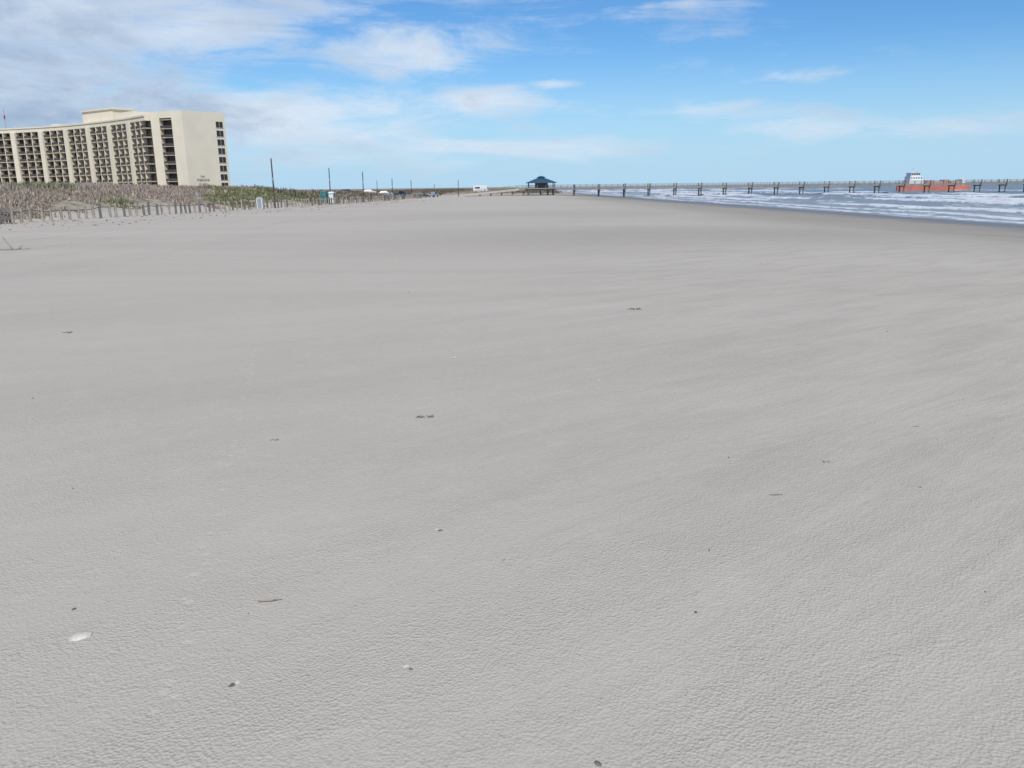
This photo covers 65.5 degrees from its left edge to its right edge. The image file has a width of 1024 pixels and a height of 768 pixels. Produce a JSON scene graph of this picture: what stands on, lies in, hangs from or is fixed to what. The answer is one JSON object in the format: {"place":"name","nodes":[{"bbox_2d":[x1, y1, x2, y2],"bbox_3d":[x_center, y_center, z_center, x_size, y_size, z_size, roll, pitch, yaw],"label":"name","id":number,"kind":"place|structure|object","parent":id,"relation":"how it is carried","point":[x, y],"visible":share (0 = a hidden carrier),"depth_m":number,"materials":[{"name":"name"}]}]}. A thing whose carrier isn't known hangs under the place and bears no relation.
{"place":"outdoors","nodes":[
{"label":"outdoors","id":0,"kind":"place"},
{"bbox_2d":[0,187,1023,767],"bbox_3d":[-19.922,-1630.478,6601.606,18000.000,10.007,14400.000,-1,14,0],"label":"beach ground","id":1,"kind":"structure","parent":0,"point":[624,517],"depth_m":4.58,"materials":[{"name":"grey sand"}]},
{"bbox_2d":[0,207,11,223],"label":"plank fence","id":2,"kind":"object","parent":1,"relation":"on","point":[5,213],"visible":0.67,"depth_m":61.57,"materials":[{"name":"grey wood"}]},
{"bbox_2d":[0,237,30,249],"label":"driftwood branch","id":3,"kind":"object","parent":1,"relation":"on","point":[11,248],"visible":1,"depth_m":29.62,"materials":[{"name":"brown wood"}]},
{"bbox_2d":[0,115,151,184],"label":"fins and parapet","id":4,"kind":"object","parent":1,"relation":"on","point":[127,123],"visible":0.68,"depth_m":286.42,"materials":[{"name":"beige paint"}]},
{"bbox_2d":[0,125,151,183],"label":"balcony rails","id":5,"kind":"object","parent":4,"relation":"attached to","point":[86,149],"visible":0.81,"depth_m":289.05,"materials":[{"name":"grey metal"}]},
{"bbox_2d":[52,108,149,125],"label":"roof penthouse","id":6,"kind":"object","parent":4,"relation":"on","point":[95,115],"visible":0.55,"depth_m":280.13,"materials":[{"name":"beige paint"}]},
{"bbox_2d":[0,121,157,184],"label":"wing mass","id":7,"kind":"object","parent":1,"relation":"on","point":[22,148],"visible":0.18,"depth_m":296.15,"materials":[{"name":"beige paint"}]},
{"bbox_2d":[0,128,156,183],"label":"balcony slabs","id":8,"kind":"structure","parent":7,"relation":"attached to","point":[82,159],"depth_m":287.56,"materials":[{"name":"beige concrete"}]},
{"bbox_2d":[0,121,156,184],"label":"balcony doors","id":9,"kind":"structure","parent":7,"relation":"attached to","point":[150,151],"depth_m":299.35,"materials":[{"name":"black glass"}]},
{"bbox_2d":[68,630,92,640],"bbox_3d":[-1.648,0.958,3.040,0.085,0.014,0.058,-14,28,-32],"label":"seashell","id":10,"kind":"object","parent":1,"relation":"on","point":[81,635],"visible":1,"depth_m":3.03,"materials":[{"name":"white"}]},
{"bbox_2d":[150,110,230,185],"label":"end block","id":11,"kind":"structure","parent":1,"relation":"on","point":[195,138],"depth_m":257.82,"materials":[{"name":"beige concrete"}]},
{"bbox_2d":[159,118,177,181],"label":"end balcony slabs","id":12,"kind":"structure","parent":11,"relation":"attached to","point":[165,127],"depth_m":256.92,"materials":[{"name":"beige concrete"}]},
{"bbox_2d":[163,120,177,185],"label":"end balcony glass","id":13,"kind":"object","parent":11,"relation":"attached to","point":[170,149],"visible":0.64,"depth_m":258.84,"materials":[{"name":"black glass"}]},
{"bbox_2d":[197,175,209,184],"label":"wall lettering","id":14,"kind":"object","parent":11,"relation":"attached to","point":[203,180],"depth_m":260.36},
{"bbox_2d":[216,122,228,185],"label":"end wall windows","id":15,"kind":"structure","parent":11,"relation":"in","point":[221,151],"depth_m":264.31,"materials":[{"name":"black glass"}]},
{"bbox_2d":[0,181,415,219],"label":"dune grass","id":16,"kind":"structure","parent":1,"relation":"on","point":[210,193],"depth_m":98.10,"materials":[{"name":"beige plant"}]},
{"bbox_2d":[0,200,416,229],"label":"seaweed wrack line","id":17,"kind":"object","parent":1,"relation":"on","point":[216,215],"visible":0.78,"depth_m":85.19,"materials":[{"name":"brown plant"}]},
{"bbox_2d":[0,194,422,223],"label":"post fence","id":18,"kind":"object","parent":1,"relation":"on","point":[336,200],"visible":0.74,"depth_m":93.62,"materials":[{"name":"brown wood"}]},
{"bbox_2d":[256,196,263,208],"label":"portable toilet","id":19,"kind":"object","parent":1,"relation":"on","point":[259,202],"visible":0.98,"depth_m":108.80,"materials":[{"name":"white paint"}]},
{"bbox_2d":[270,158,275,207],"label":"utility pole","id":20,"kind":"object","parent":1,"relation":"on","point":[273,183],"visible":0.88,"depth_m":114.27,"materials":[{"name":"brown wood"}]},
{"bbox_2d":[320,191,327,202],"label":"portable toilet","id":21,"kind":"object","parent":1,"relation":"on","point":[324,194],"visible":0.82,"depth_m":147.34,"materials":[{"name":"teal plastic"}]},
{"bbox_2d":[328,190,334,203],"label":"portable toilet","id":22,"kind":"object","parent":1,"relation":"on","point":[331,195],"visible":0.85,"depth_m":147.35,"materials":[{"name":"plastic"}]},
{"bbox_2d":[378,191,393,194],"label":"parked car","id":23,"kind":"object","parent":1,"relation":"on","point":[385,193],"visible":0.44,"depth_m":228.58,"materials":[{"name":"silver metal"}]},
{"bbox_2d":[241,184,561,200],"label":"dune scrub","id":24,"kind":"object","parent":1,"relation":"on","point":[426,191],"visible":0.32,"depth_m":229.61,"materials":[{"name":"plant"}]},
{"bbox_2d":[393,191,409,195],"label":"pickup truck","id":25,"kind":"object","parent":1,"relation":"on","point":[402,192],"visible":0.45,"depth_m":242.27,"materials":[{"name":"paint"}]},
{"bbox_2d":[429,192,438,196],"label":"pickup truck","id":26,"kind":"object","parent":1,"relation":"on","point":[433,194],"visible":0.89,"depth_m":276.39,"materials":[{"name":"silver metal"}]},
{"bbox_2d":[473,185,487,191],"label":"camper van","id":27,"kind":"object","parent":1,"relation":"on","point":[477,187],"visible":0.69,"depth_m":333.80,"materials":[{"name":"white paint"}]},
{"bbox_2d":[50,215,1022,632],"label":"beach wrack","id":28,"kind":"object","parent":1,"relation":"on","point":[732,427],"visible":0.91,"depth_m":8.33,"materials":[{"name":"brown plant"}]},
{"bbox_2d":[526,176,556,195],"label":"pier pavilion","id":29,"kind":"structure","parent":1,"relation":"on","point":[541,182],"depth_m":289.70,"materials":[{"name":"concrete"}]},
{"bbox_2d":[0,0,1023,189],"label":"sky","id":30,"kind":"structure","parent":0,"point":[399,93],"materials":[{"name":"blue"}]},
{"bbox_2d":[515,181,1023,224],"bbox_3d":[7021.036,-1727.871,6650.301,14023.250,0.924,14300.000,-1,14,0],"label":"sea","id":31,"kind":"structure","parent":0,"point":[988,204],"depth_m":193.92,"materials":[{"name":"liquid"}]},
{"bbox_2d":[452,179,1023,196],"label":"fishing pier","id":32,"kind":"structure","parent":31,"relation":"in","point":[853,184],"depth_m":291.43,"materials":[{"name":"wood"}]},
{"bbox_2d":[896,168,969,190],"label":"supply ship","id":33,"kind":"object","parent":31,"relation":"on","point":[913,176],"visible":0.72,"depth_m":356.43,"materials":[{"name":"orange paint"}]}
]}

